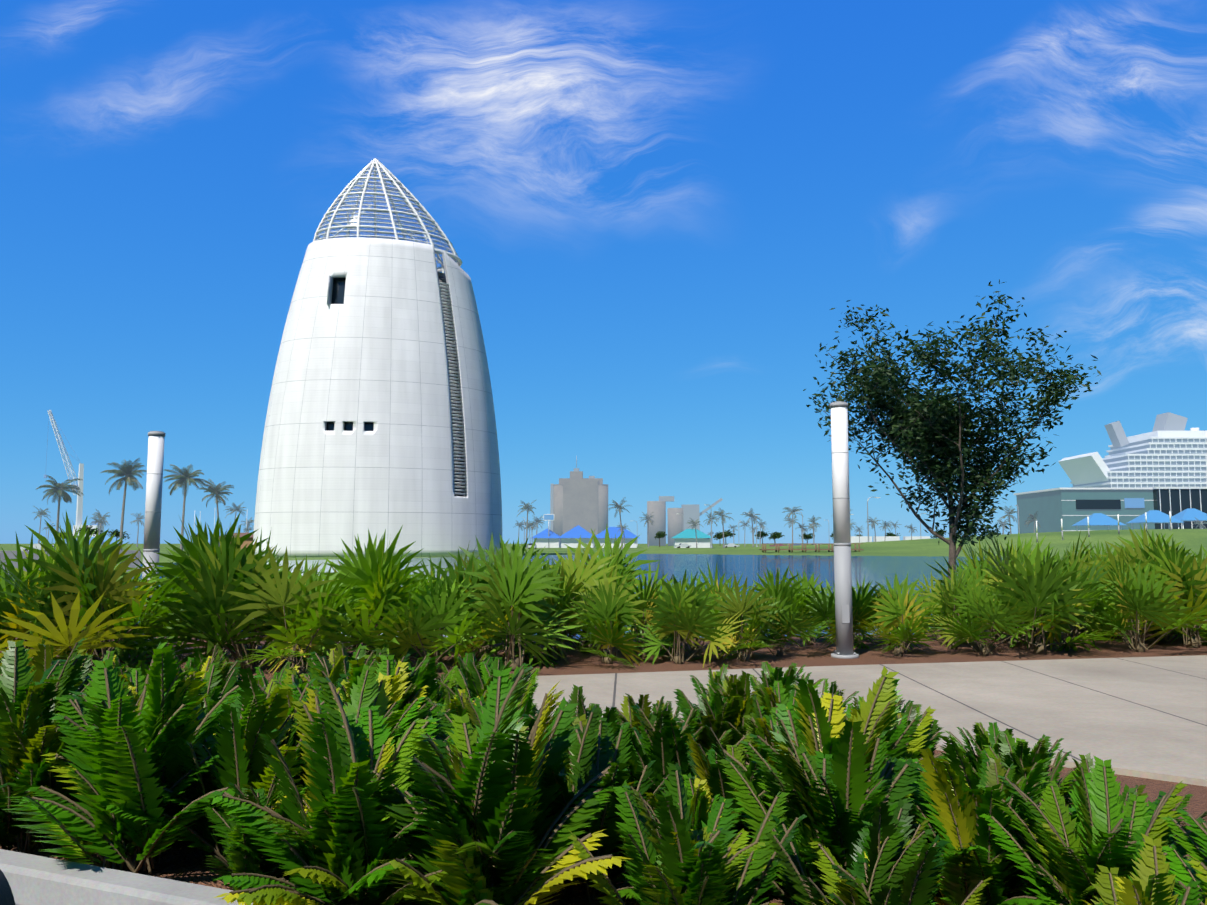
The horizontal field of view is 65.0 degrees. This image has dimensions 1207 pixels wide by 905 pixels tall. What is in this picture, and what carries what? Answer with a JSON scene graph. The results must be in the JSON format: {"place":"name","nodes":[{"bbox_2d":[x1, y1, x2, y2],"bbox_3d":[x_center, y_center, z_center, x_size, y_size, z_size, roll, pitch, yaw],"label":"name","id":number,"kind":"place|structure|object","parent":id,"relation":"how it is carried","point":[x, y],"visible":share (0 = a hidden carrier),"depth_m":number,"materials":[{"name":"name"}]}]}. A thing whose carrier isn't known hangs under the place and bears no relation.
{"place":"outdoors","nodes":[
{"label":"outdoors","id":0,"kind":"place"},
{"bbox_2d":[253,237,501,556],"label":"tower","id":1,"kind":"structure","parent":0,"point":[372,348],"depth_m":99.94,"materials":[{"name":"concrete"}]},
{"bbox_2d":[313,158,466,494],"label":"tower framework","id":2,"kind":"object","parent":1,"relation":"on","point":[374,163],"visible":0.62,"depth_m":105.24,"materials":[{"name":"metal"}]},
{"bbox_2d":[316,168,452,267],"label":"tower glass","id":3,"kind":"object","parent":2,"relation":"in","point":[366,233],"visible":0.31,"depth_m":106.24,"materials":[{"name":"glass"}]},
{"bbox_2d":[326,272,464,496],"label":"tower windows","id":4,"kind":"structure","parent":1,"relation":"in","point":[338,291],"depth_m":102.44,"materials":[{"name":"grey"}]},
{"bbox_2d":[12,554,1002,638],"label":"pond water","id":5,"kind":"structure","parent":0,"point":[873,568],"depth_m":57.54,"materials":[{"name":"blue liquid"}]},
{"bbox_2d":[0,544,1196,620],"bbox_3d":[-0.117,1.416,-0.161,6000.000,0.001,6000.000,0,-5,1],"label":"ground","id":6,"kind":"structure","parent":0,"point":[13,547],"depth_m":258.87,"materials":[{"name":"green plant"}]},
{"bbox_2d":[36,475,83,531],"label":"palm tree","id":7,"kind":"object","parent":6,"relation":"on","point":[57,489],"visible":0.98,"depth_m":134.72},
{"bbox_2d":[44,410,103,544],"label":"harbour crane","id":8,"kind":"object","parent":6,"relation":"on","point":[79,511],"visible":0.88,"depth_m":436.22,"materials":[{"name":"white"}]},
{"bbox_2d":[102,458,146,549],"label":"palm tree","id":9,"kind":"object","parent":6,"relation":"on","point":[127,471],"visible":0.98,"depth_m":129.50,"materials":[{"name":"plant"}]},
{"bbox_2d":[0,849,280,904],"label":"kerb","id":10,"kind":"structure","parent":6,"relation":"on","point":[35,879],"depth_m":3.62,"materials":[{"name":"concrete"}]},
{"bbox_2d":[163,464,210,549],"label":"palm tree","id":11,"kind":"object","parent":6,"relation":"on","point":[184,478],"visible":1,"depth_m":131.37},
{"bbox_2d":[550,456,607,545],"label":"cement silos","id":12,"kind":"object","parent":6,"relation":"on","point":[576,498],"visible":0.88,"depth_m":515.55,"materials":[{"name":"concrete"}]},
{"bbox_2d":[0,625,1206,904],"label":"mulch bed","id":13,"kind":"object","parent":6,"relation":"on","point":[182,861],"depth_m":11.37,"materials":[{"name":"soil"}]},
{"bbox_2d":[0,683,84,852],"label":"coontie plant","id":14,"kind":"object","parent":13,"relation":"on","point":[24,766],"visible":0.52,"depth_m":4.29,"materials":[{"name":"green plant"}]},
{"bbox_2d":[0,566,105,666],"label":"palmetto","id":15,"kind":"object","parent":13,"relation":"on","point":[8,609],"visible":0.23,"depth_m":9.47,"materials":[{"name":"green plant"}]},
{"bbox_2d":[0,643,123,700],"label":"coontie plant","id":16,"kind":"object","parent":13,"relation":"on","point":[43,653],"visible":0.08,"depth_m":5.82,"materials":[{"name":"green plant"}]},
{"bbox_2d":[0,637,130,754],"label":"coontie plant","id":17,"kind":"object","parent":13,"relation":"on","point":[63,682],"visible":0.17,"depth_m":5.02,"materials":[{"name":"green plant"}]},
{"bbox_2d":[0,525,138,667],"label":"palmetto","id":18,"kind":"object","parent":13,"relation":"on","point":[30,566],"visible":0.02,"depth_m":10.31,"materials":[{"name":"green plant"}]},
{"bbox_2d":[4,511,189,663],"bbox_3d":[-6.091,1.676,11.427,2.414,1.956,1.973,-4,-7,34],"label":"palmetto","id":19,"kind":"object","parent":13,"relation":"on","point":[43,540],"depth_m":11.20,"materials":[{"name":"green plant"}]},
{"bbox_2d":[0,514,208,673],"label":"palmetto","id":20,"kind":"object","parent":13,"relation":"on","point":[84,602],"visible":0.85,"depth_m":9.48,"materials":[{"name":"green plant"}]},
{"bbox_2d":[4,641,263,873],"bbox_3d":[-2.022,1.301,4.056,1.159,0.974,1.060,2,-6,-19],"label":"coontie plant","id":21,"kind":"object","parent":13,"relation":"on","point":[117,753],"visible":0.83,"depth_m":3.98,"materials":[{"name":"green plant"}]},
{"bbox_2d":[142,431,165,641],"bbox_3d":[-6.394,1.202,13.422,0.340,3.015,0.340,0,-5,1],"label":"bollard light","id":22,"kind":"object","parent":13,"relation":"on","point":[153,504],"visible":0.52,"depth_m":13.40,"materials":[{"name":"white"}]},
{"bbox_2d":[147,652,239,707],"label":"coontie plant","id":23,"kind":"object","parent":13,"relation":"on","point":[213,691],"visible":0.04,"depth_m":6.65,"materials":[{"name":"green plant"}]},
{"bbox_2d":[122,511,283,661],"bbox_3d":[-4.612,1.589,10.948,1.810,1.825,2.265,2,-6,-21],"label":"palmetto","id":24,"kind":"object","parent":13,"relation":"on","point":[182,558],"visible":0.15,"depth_m":10.59,"materials":[{"name":"green plant"}]},
{"bbox_2d":[132,519,280,654],"bbox_3d":[-4.879,1.710,12.193,2.261,1.822,1.807,-2,-6,17],"label":"palmetto","id":25,"kind":"object","parent":13,"relation":"on","point":[176,563],"depth_m":12.00,"materials":[{"name":"green plant"}]},
{"bbox_2d":[104,667,336,862],"bbox_3d":[-1.637,1.389,4.291,0.931,0.849,0.935,1,-5,-6],"label":"coontie plant","id":26,"kind":"object","parent":13,"relation":"on","point":[241,760],"visible":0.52,"depth_m":4.13,"materials":[{"name":"green plant"}]},
{"bbox_2d":[198,642,243,702],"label":"coontie plant","id":27,"kind":"object","parent":13,"relation":"on","point":[214,658],"visible":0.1,"depth_m":7.09,"materials":[{"name":"green plant"}]},
{"bbox_2d":[152,518,296,672],"bbox_3d":[-3.868,1.593,10.519,2.152,1.734,1.719,3,-6,-25],"label":"palmetto","id":28,"kind":"object","parent":13,"relation":"on","point":[198,616],"visible":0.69,"depth_m":10.05,"materials":[{"name":"green plant"}]},
{"bbox_2d":[203,772,311,890],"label":"coontie plant","id":29,"kind":"object","parent":13,"relation":"on","point":[244,855],"visible":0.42,"depth_m":3.63,"materials":[{"name":"green plant"}]},
{"bbox_2d":[221,540,361,674],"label":"palmetto","id":30,"kind":"object","parent":13,"relation":"on","point":[296,606],"visible":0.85,"depth_m":9.84,"materials":[{"name":"green plant"}]},
{"bbox_2d":[254,668,349,792],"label":"coontie plant","id":31,"kind":"object","parent":13,"relation":"on","point":[288,678],"depth_m":4.91,"materials":[{"name":"green plant"}]},
{"bbox_2d":[274,643,375,698],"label":"coontie plant","id":32,"kind":"object","parent":13,"relation":"on","point":[327,667],"visible":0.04,"depth_m":6.42,"materials":[{"name":"green plant"}]},
{"bbox_2d":[210,676,454,904],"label":"coontie plant","id":33,"kind":"object","parent":13,"relation":"on","point":[334,849],"visible":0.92,"depth_m":3.40,"materials":[{"name":"green plant"}]},
{"bbox_2d":[267,664,435,808],"bbox_3d":[-1.151,1.441,4.544,0.953,0.800,0.918,2,-6,-21],"label":"coontie plant","id":34,"kind":"object","parent":13,"relation":"on","point":[367,689],"visible":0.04,"depth_m":4.62,"materials":[{"name":"green plant"}]},
{"bbox_2d":[300,525,439,665],"bbox_3d":[-2.707,1.645,10.729,1.653,1.667,2.069,2,-6,-24],"label":"palmetto","id":35,"kind":"object","parent":13,"relation":"on","point":[387,578],"visible":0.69,"depth_m":10.37,"materials":[{"name":"green plant"}]},
{"bbox_2d":[308,655,451,755],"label":"coontie plant","id":36,"kind":"object","parent":13,"relation":"on","point":[398,684],"visible":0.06,"depth_m":5.12,"materials":[{"name":"green plant"}]},
{"bbox_2d":[318,648,460,743],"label":"coontie plant","id":37,"kind":"object","parent":13,"relation":"on","point":[423,670],"visible":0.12,"depth_m":5.49,"materials":[{"name":"green plant"}]},
{"bbox_2d":[342,572,493,671],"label":"palmetto","id":38,"kind":"object","parent":13,"relation":"on","point":[442,617],"visible":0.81,"depth_m":10.23,"materials":[{"name":"green plant"}]},
{"bbox_2d":[393,653,457,709],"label":"coontie plant","id":39,"kind":"object","parent":13,"relation":"on","point":[438,695],"visible":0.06,"depth_m":6.76,"materials":[{"name":"green plant"}]},
{"bbox_2d":[436,652,493,698],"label":"coontie plant","id":40,"kind":"object","parent":13,"relation":"on","point":[464,664],"visible":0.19,"depth_m":7.74,"materials":[{"name":"green plant"}]},
{"bbox_2d":[407,533,542,658],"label":"palmetto","id":41,"kind":"object","parent":13,"relation":"on","point":[487,648],"visible":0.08,"depth_m":12.47,"materials":[{"name":"green plant"}]},
{"bbox_2d":[416,549,548,665],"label":"palmetto","id":42,"kind":"object","parent":13,"relation":"on","point":[459,575],"visible":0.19,"depth_m":10.98,"materials":[{"name":"green plant"}]},
{"bbox_2d":[428,692,539,754],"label":"coontie plant","id":43,"kind":"object","parent":13,"relation":"on","point":[474,713],"visible":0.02,"depth_m":4.84,"materials":[{"name":"green plant"}]},
{"bbox_2d":[437,656,539,702],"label":"coontie plant","id":44,"kind":"object","parent":13,"relation":"on","point":[487,678],"visible":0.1,"depth_m":6.75,"materials":[{"name":"green plant"}]},
{"bbox_2d":[350,662,629,904],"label":"coontie plant","id":45,"kind":"object","parent":13,"relation":"on","point":[491,838],"visible":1,"depth_m":3.23,"materials":[{"name":"green plant"}]},
{"bbox_2d":[451,533,588,670],"bbox_3d":[-1.000,1.681,10.631,1.561,1.574,1.953,-1,-6,13],"label":"palmetto","id":46,"kind":"object","parent":13,"relation":"on","point":[506,586],"visible":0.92,"depth_m":10.71,"materials":[{"name":"green plant"}]},
{"bbox_2d":[489,530,625,668],"bbox_3d":[-0.541,1.831,11.662,2.197,1.804,1.411,4,-7,-38],"label":"palmetto","id":47,"kind":"object","parent":13,"relation":"on","point":[567,586],"visible":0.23,"depth_m":11.66,"materials":[{"name":"green plant"}]},
{"bbox_2d":[523,684,632,760],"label":"coontie plant","id":48,"kind":"object","parent":13,"relation":"on","point":[610,716],"visible":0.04,"depth_m":4.89,"materials":[{"name":"green plant"}]},
{"bbox_2d":[517,554,642,652],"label":"palmetto","id":49,"kind":"object","parent":13,"relation":"on","point":[589,647],"visible":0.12,"depth_m":12.35,"materials":[{"name":"green plant"}]},
{"bbox_2d":[566,565,647,669],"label":"palmetto","id":50,"kind":"object","parent":13,"relation":"on","point":[617,607],"visible":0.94,"depth_m":11.07,"materials":[{"name":"green plant"}]},
{"bbox_2d":[555,525,660,647],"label":"palmetto","id":51,"kind":"object","parent":13,"relation":"on","point":[618,560],"visible":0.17,"depth_m":13.93,"materials":[{"name":"green plant"}]},
{"bbox_2d":[527,705,695,902],"bbox_3d":[-0.056,1.408,3.829,0.803,0.732,0.806,-4,-7,35],"label":"coontie plant","id":52,"kind":"object","parent":13,"relation":"on","point":[590,752],"visible":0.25,"depth_m":3.83,"materials":[{"name":"green plant"}]},
{"bbox_2d":[574,561,687,657],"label":"palmetto","id":53,"kind":"object","parent":13,"relation":"on","point":[643,618],"visible":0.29,"depth_m":11.83,"materials":[{"name":"green plant"}]},
{"bbox_2d":[603,693,707,749],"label":"coontie plant","id":54,"kind":"object","parent":13,"relation":"on","point":[634,720],"visible":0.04,"depth_m":5.27,"materials":[{"name":"green plant"}]},
{"bbox_2d":[600,704,753,805],"bbox_3d":[0.318,1.523,4.477,0.788,0.628,0.716,5,-7,-39],"label":"coontie plant","id":55,"kind":"object","parent":13,"relation":"on","point":[659,744],"visible":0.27,"depth_m":4.40,"materials":[{"name":"green plant"}]},
{"bbox_2d":[627,572,738,655],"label":"palmetto","id":56,"kind":"object","parent":13,"relation":"on","point":[693,650],"visible":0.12,"depth_m":12.00,"materials":[{"name":"green plant"}]},
{"bbox_2d":[567,762,806,904],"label":"coontie plant","id":57,"kind":"object","parent":13,"relation":"on","point":[677,863],"visible":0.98,"depth_m":3.09,"materials":[{"name":"green plant"}]},
{"bbox_2d":[630,570,747,666],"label":"palmetto","id":58,"kind":"object","parent":13,"relation":"on","point":[682,615],"visible":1,"depth_m":11.02,"materials":[{"name":"green plant"}]},
{"bbox_2d":[613,773,775,899],"bbox_3d":[0.365,1.512,3.685,0.656,0.509,0.658,-3,-6,27],"label":"coontie plant","id":59,"kind":"object","parent":13,"relation":"on","point":[699,802],"visible":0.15,"depth_m":3.63,"materials":[{"name":"green plant"}]},
{"bbox_2d":[689,663,740,706],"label":"coontie plant","id":60,"kind":"object","parent":13,"relation":"on","point":[717,677],"visible":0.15,"depth_m":7.11,"materials":[{"name":"green plant"}]},
{"bbox_2d":[693,562,751,648],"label":"palmetto","id":61,"kind":"object","parent":13,"relation":"on","point":[716,587],"visible":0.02,"depth_m":12.76,"materials":[{"name":"green plant"}]},
{"bbox_2d":[673,671,776,761],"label":"coontie plant","id":62,"kind":"object","parent":13,"relation":"on","point":[735,710],"visible":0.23,"depth_m":5.25,"materials":[{"name":"green plant"}]},
{"bbox_2d":[685,725,791,860],"bbox_3d":[0.531,1.489,4.107,0.723,0.630,0.751,5,-7,-42],"label":"coontie plant","id":63,"kind":"object","parent":13,"relation":"on","point":[709,770],"visible":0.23,"depth_m":3.99,"materials":[{"name":"green plant"}]},
{"bbox_2d":[705,571,784,661],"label":"palmetto","id":64,"kind":"object","parent":13,"relation":"on","point":[751,607],"visible":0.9,"depth_m":11.24,"materials":[{"name":"green plant"}]},
{"bbox_2d":[721,693,799,775],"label":"coontie plant","id":65,"kind":"object","parent":13,"relation":"on","point":[759,725],"visible":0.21,"depth_m":4.71,"materials":[{"name":"green plant"}]},
{"bbox_2d":[743,564,812,648],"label":"palmetto","id":66,"kind":"object","parent":13,"relation":"on","point":[785,588],"visible":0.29,"depth_m":12.62,"materials":[{"name":"green plant"}]},
{"bbox_2d":[749,668,812,717],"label":"coontie plant","id":67,"kind":"object","parent":13,"relation":"on","point":[767,695],"visible":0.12,"depth_m":5.89,"materials":[{"name":"green plant"}]},
{"bbox_2d":[749,661,823,704],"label":"coontie plant","id":68,"kind":"object","parent":13,"relation":"on","point":[788,678],"visible":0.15,"depth_m":6.90,"materials":[{"name":"green plant"}]},
{"bbox_2d":[747,584,831,656],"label":"palmetto","id":69,"kind":"object","parent":13,"relation":"on","point":[787,623],"visible":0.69,"depth_m":11.71,"materials":[{"name":"green plant"}]},
{"bbox_2d":[716,712,921,904],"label":"coontie plant","id":70,"kind":"object","parent":13,"relation":"on","point":[816,796],"visible":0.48,"depth_m":3.48,"materials":[{"name":"green plant"}]},
{"bbox_2d":[711,666,937,827],"bbox_3d":[1.044,1.377,4.169,1.096,0.849,1.093,-2,-6,20],"label":"coontie plant","id":71,"kind":"object","parent":13,"relation":"on","point":[821,730],"visible":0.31,"depth_m":4.17,"materials":[{"name":"green plant"}]},
{"bbox_2d":[794,579,891,647],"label":"palmetto","id":72,"kind":"object","parent":13,"relation":"on","point":[819,606],"visible":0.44,"depth_m":12.38,"materials":[{"name":"green plant"}]},
{"bbox_2d":[830,401,858,658],"bbox_3d":[3.007,0.961,11.956,0.340,3.215,0.340,0,-5,1],"label":"bollard light","id":73,"kind":"object","parent":13,"relation":"on","point":[842,535],"visible":0.98,"depth_m":11.87,"materials":[{"name":"white"}]},
{"bbox_2d":[766,798,992,904],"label":"coontie plant","id":74,"kind":"object","parent":13,"relation":"on","point":[888,869],"visible":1,"depth_m":3.00,"materials":[{"name":"green plant"}]},
{"bbox_2d":[841,706,955,829],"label":"coontie plant","id":75,"kind":"object","parent":13,"relation":"on","point":[924,727],"depth_m":4.50,"materials":[{"name":"green plant"}]},
{"bbox_2d":[858,574,942,655],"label":"palmetto","id":76,"kind":"object","parent":13,"relation":"on","point":[897,614],"visible":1,"depth_m":11.84,"materials":[{"name":"green plant"}]},
{"bbox_2d":[917,562,997,649],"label":"palmetto","id":77,"kind":"object","parent":13,"relation":"on","point":[948,598],"visible":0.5,"depth_m":12.78,"materials":[{"name":"green plant"}]},
{"bbox_2d":[945,722,1013,785],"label":"coontie plant","id":78,"kind":"object","parent":13,"relation":"on","point":[983,736],"visible":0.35,"depth_m":5.20,"materials":[{"name":"green plant"}]},
{"bbox_2d":[927,572,1044,655],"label":"palmetto","id":79,"kind":"object","parent":13,"relation":"on","point":[984,610],"visible":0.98,"depth_m":11.87,"materials":[{"name":"green plant"}]},
{"bbox_2d":[900,736,1078,904],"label":"coontie plant","id":80,"kind":"object","parent":13,"relation":"on","point":[952,804],"visible":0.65,"depth_m":3.44,"materials":[{"name":"green plant"}]},
{"bbox_2d":[927,537,1069,636],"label":"palmetto","id":81,"kind":"object","parent":13,"relation":"on","point":[973,562],"visible":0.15,"depth_m":14.58,"materials":[{"name":"green plant"}]},
{"bbox_2d":[978,757,1041,820],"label":"coontie plant","id":82,"kind":"object","parent":13,"relation":"on","point":[989,769],"visible":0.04,"depth_m":4.07,"materials":[{"name":"green plant"}]},
{"bbox_2d":[947,540,1075,647],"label":"palmetto","id":83,"kind":"object","parent":13,"relation":"on","point":[1023,563],"visible":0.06,"depth_m":13.00,"materials":[{"name":"green plant"}]},
{"bbox_2d":[980,730,1080,807],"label":"coontie plant","id":84,"kind":"object","parent":13,"relation":"on","point":[1020,756],"visible":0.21,"depth_m":4.58,"materials":[{"name":"green plant"}]},
{"bbox_2d":[945,523,1129,654],"bbox_3d":[5.537,1.846,12.252,2.326,1.911,1.494,-2,-6,18],"label":"palmetto","id":85,"kind":"object","parent":13,"relation":"on","point":[1038,594],"visible":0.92,"depth_m":11.96,"materials":[{"name":"green plant"}]},
{"bbox_2d":[992,552,1130,648],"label":"palmetto","id":86,"kind":"object","parent":13,"relation":"on","point":[1092,608],"visible":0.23,"depth_m":12.66,"materials":[{"name":"green plant"}]},
{"bbox_2d":[976,755,1204,904],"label":"coontie plant","id":87,"kind":"object","parent":13,"relation":"on","point":[1054,870],"visible":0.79,"depth_m":3.25,"materials":[{"name":"green plant"}]},
{"bbox_2d":[1077,541,1178,644],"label":"palmetto","id":88,"kind":"object","parent":13,"relation":"on","point":[1144,566],"visible":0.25,"depth_m":13.18,"materials":[{"name":"green plant"}]},
{"bbox_2d":[1056,753,1206,869],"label":"coontie plant","id":89,"kind":"object","parent":13,"relation":"on","point":[1087,762],"visible":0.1,"depth_m":3.77,"materials":[{"name":"green plant"}]},
{"bbox_2d":[1076,553,1206,651],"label":"palmetto","id":90,"kind":"object","parent":13,"relation":"on","point":[1143,601],"visible":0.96,"depth_m":12.24,"materials":[{"name":"green plant"}]},
{"bbox_2d":[1081,833,1206,904],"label":"coontie plant","id":91,"kind":"object","parent":13,"relation":"on","point":[1152,883],"visible":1,"depth_m":2.67,"materials":[{"name":"green plant"}]},
{"bbox_2d":[1099,524,1206,644],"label":"palmetto","id":92,"kind":"object","parent":13,"relation":"on","point":[1145,552],"visible":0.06,"depth_m":13.65,"materials":[{"name":"green plant"}]},
{"bbox_2d":[1132,533,1206,647],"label":"palmetto","id":93,"kind":"object","parent":13,"relation":"on","point":[1179,566],"visible":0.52,"depth_m":12.81,"materials":[{"name":"green plant"}]},
{"bbox_2d":[1160,808,1206,904],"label":"coontie plant","id":94,"kind":"object","parent":13,"relation":"on","point":[1198,863],"visible":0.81,"depth_m":3.03,"materials":[{"name":"green plant"}]},
{"bbox_2d":[533,525,710,547],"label":"tents","id":95,"kind":"object","parent":6,"relation":"on","point":[688,536],"visible":0.75,"depth_m":297.02,"materials":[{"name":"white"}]},
{"bbox_2d":[647,496,722,545],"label":"silos","id":96,"kind":"object","parent":6,"relation":"on","point":[677,523],"visible":0.88,"depth_m":553.66,"materials":[{"name":"concrete"}]},
{"bbox_2d":[803,279,1100,579],"bbox_3d":[7.378,-0.099,20.484,5.686,6.965,6.053,0,-5,1],"label":"oak tree","id":97,"kind":"object","parent":6,"relation":"on","point":[929,426],"visible":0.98,"depth_m":19.78,"materials":[{"name":"green plant"}]},
{"bbox_2d":[1014,487,1206,533],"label":"cruise terminal","id":98,"kind":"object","parent":6,"relation":"on","point":[1100,507],"visible":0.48,"depth_m":344.95,"materials":[{"name":"teal glass"}]},
{"bbox_2d":[1059,412,1206,487],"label":"cruise ship","id":99,"kind":"object","parent":6,"relation":"on","point":[1168,451],"visible":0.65,"depth_m":517.36,"materials":[{"name":"white"}]},
{"bbox_2d":[0,0,1206,543],"label":"sky","id":100,"kind":"structure","parent":0,"point":[657,214],"materials":[{"name":"blue"}]},
{"bbox_2d":[235,655,1206,786],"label":"sidewalk","id":101,"kind":"structure","parent":0,"point":[1143,717],"depth_m":8.54,"materials":[{"name":"concrete"}]},
{"bbox_2d":[524,529,1206,558],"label":"lawn hill","id":102,"kind":"structure","parent":0,"point":[1194,539],"depth_m":147.95,"materials":[{"name":"green plant"}]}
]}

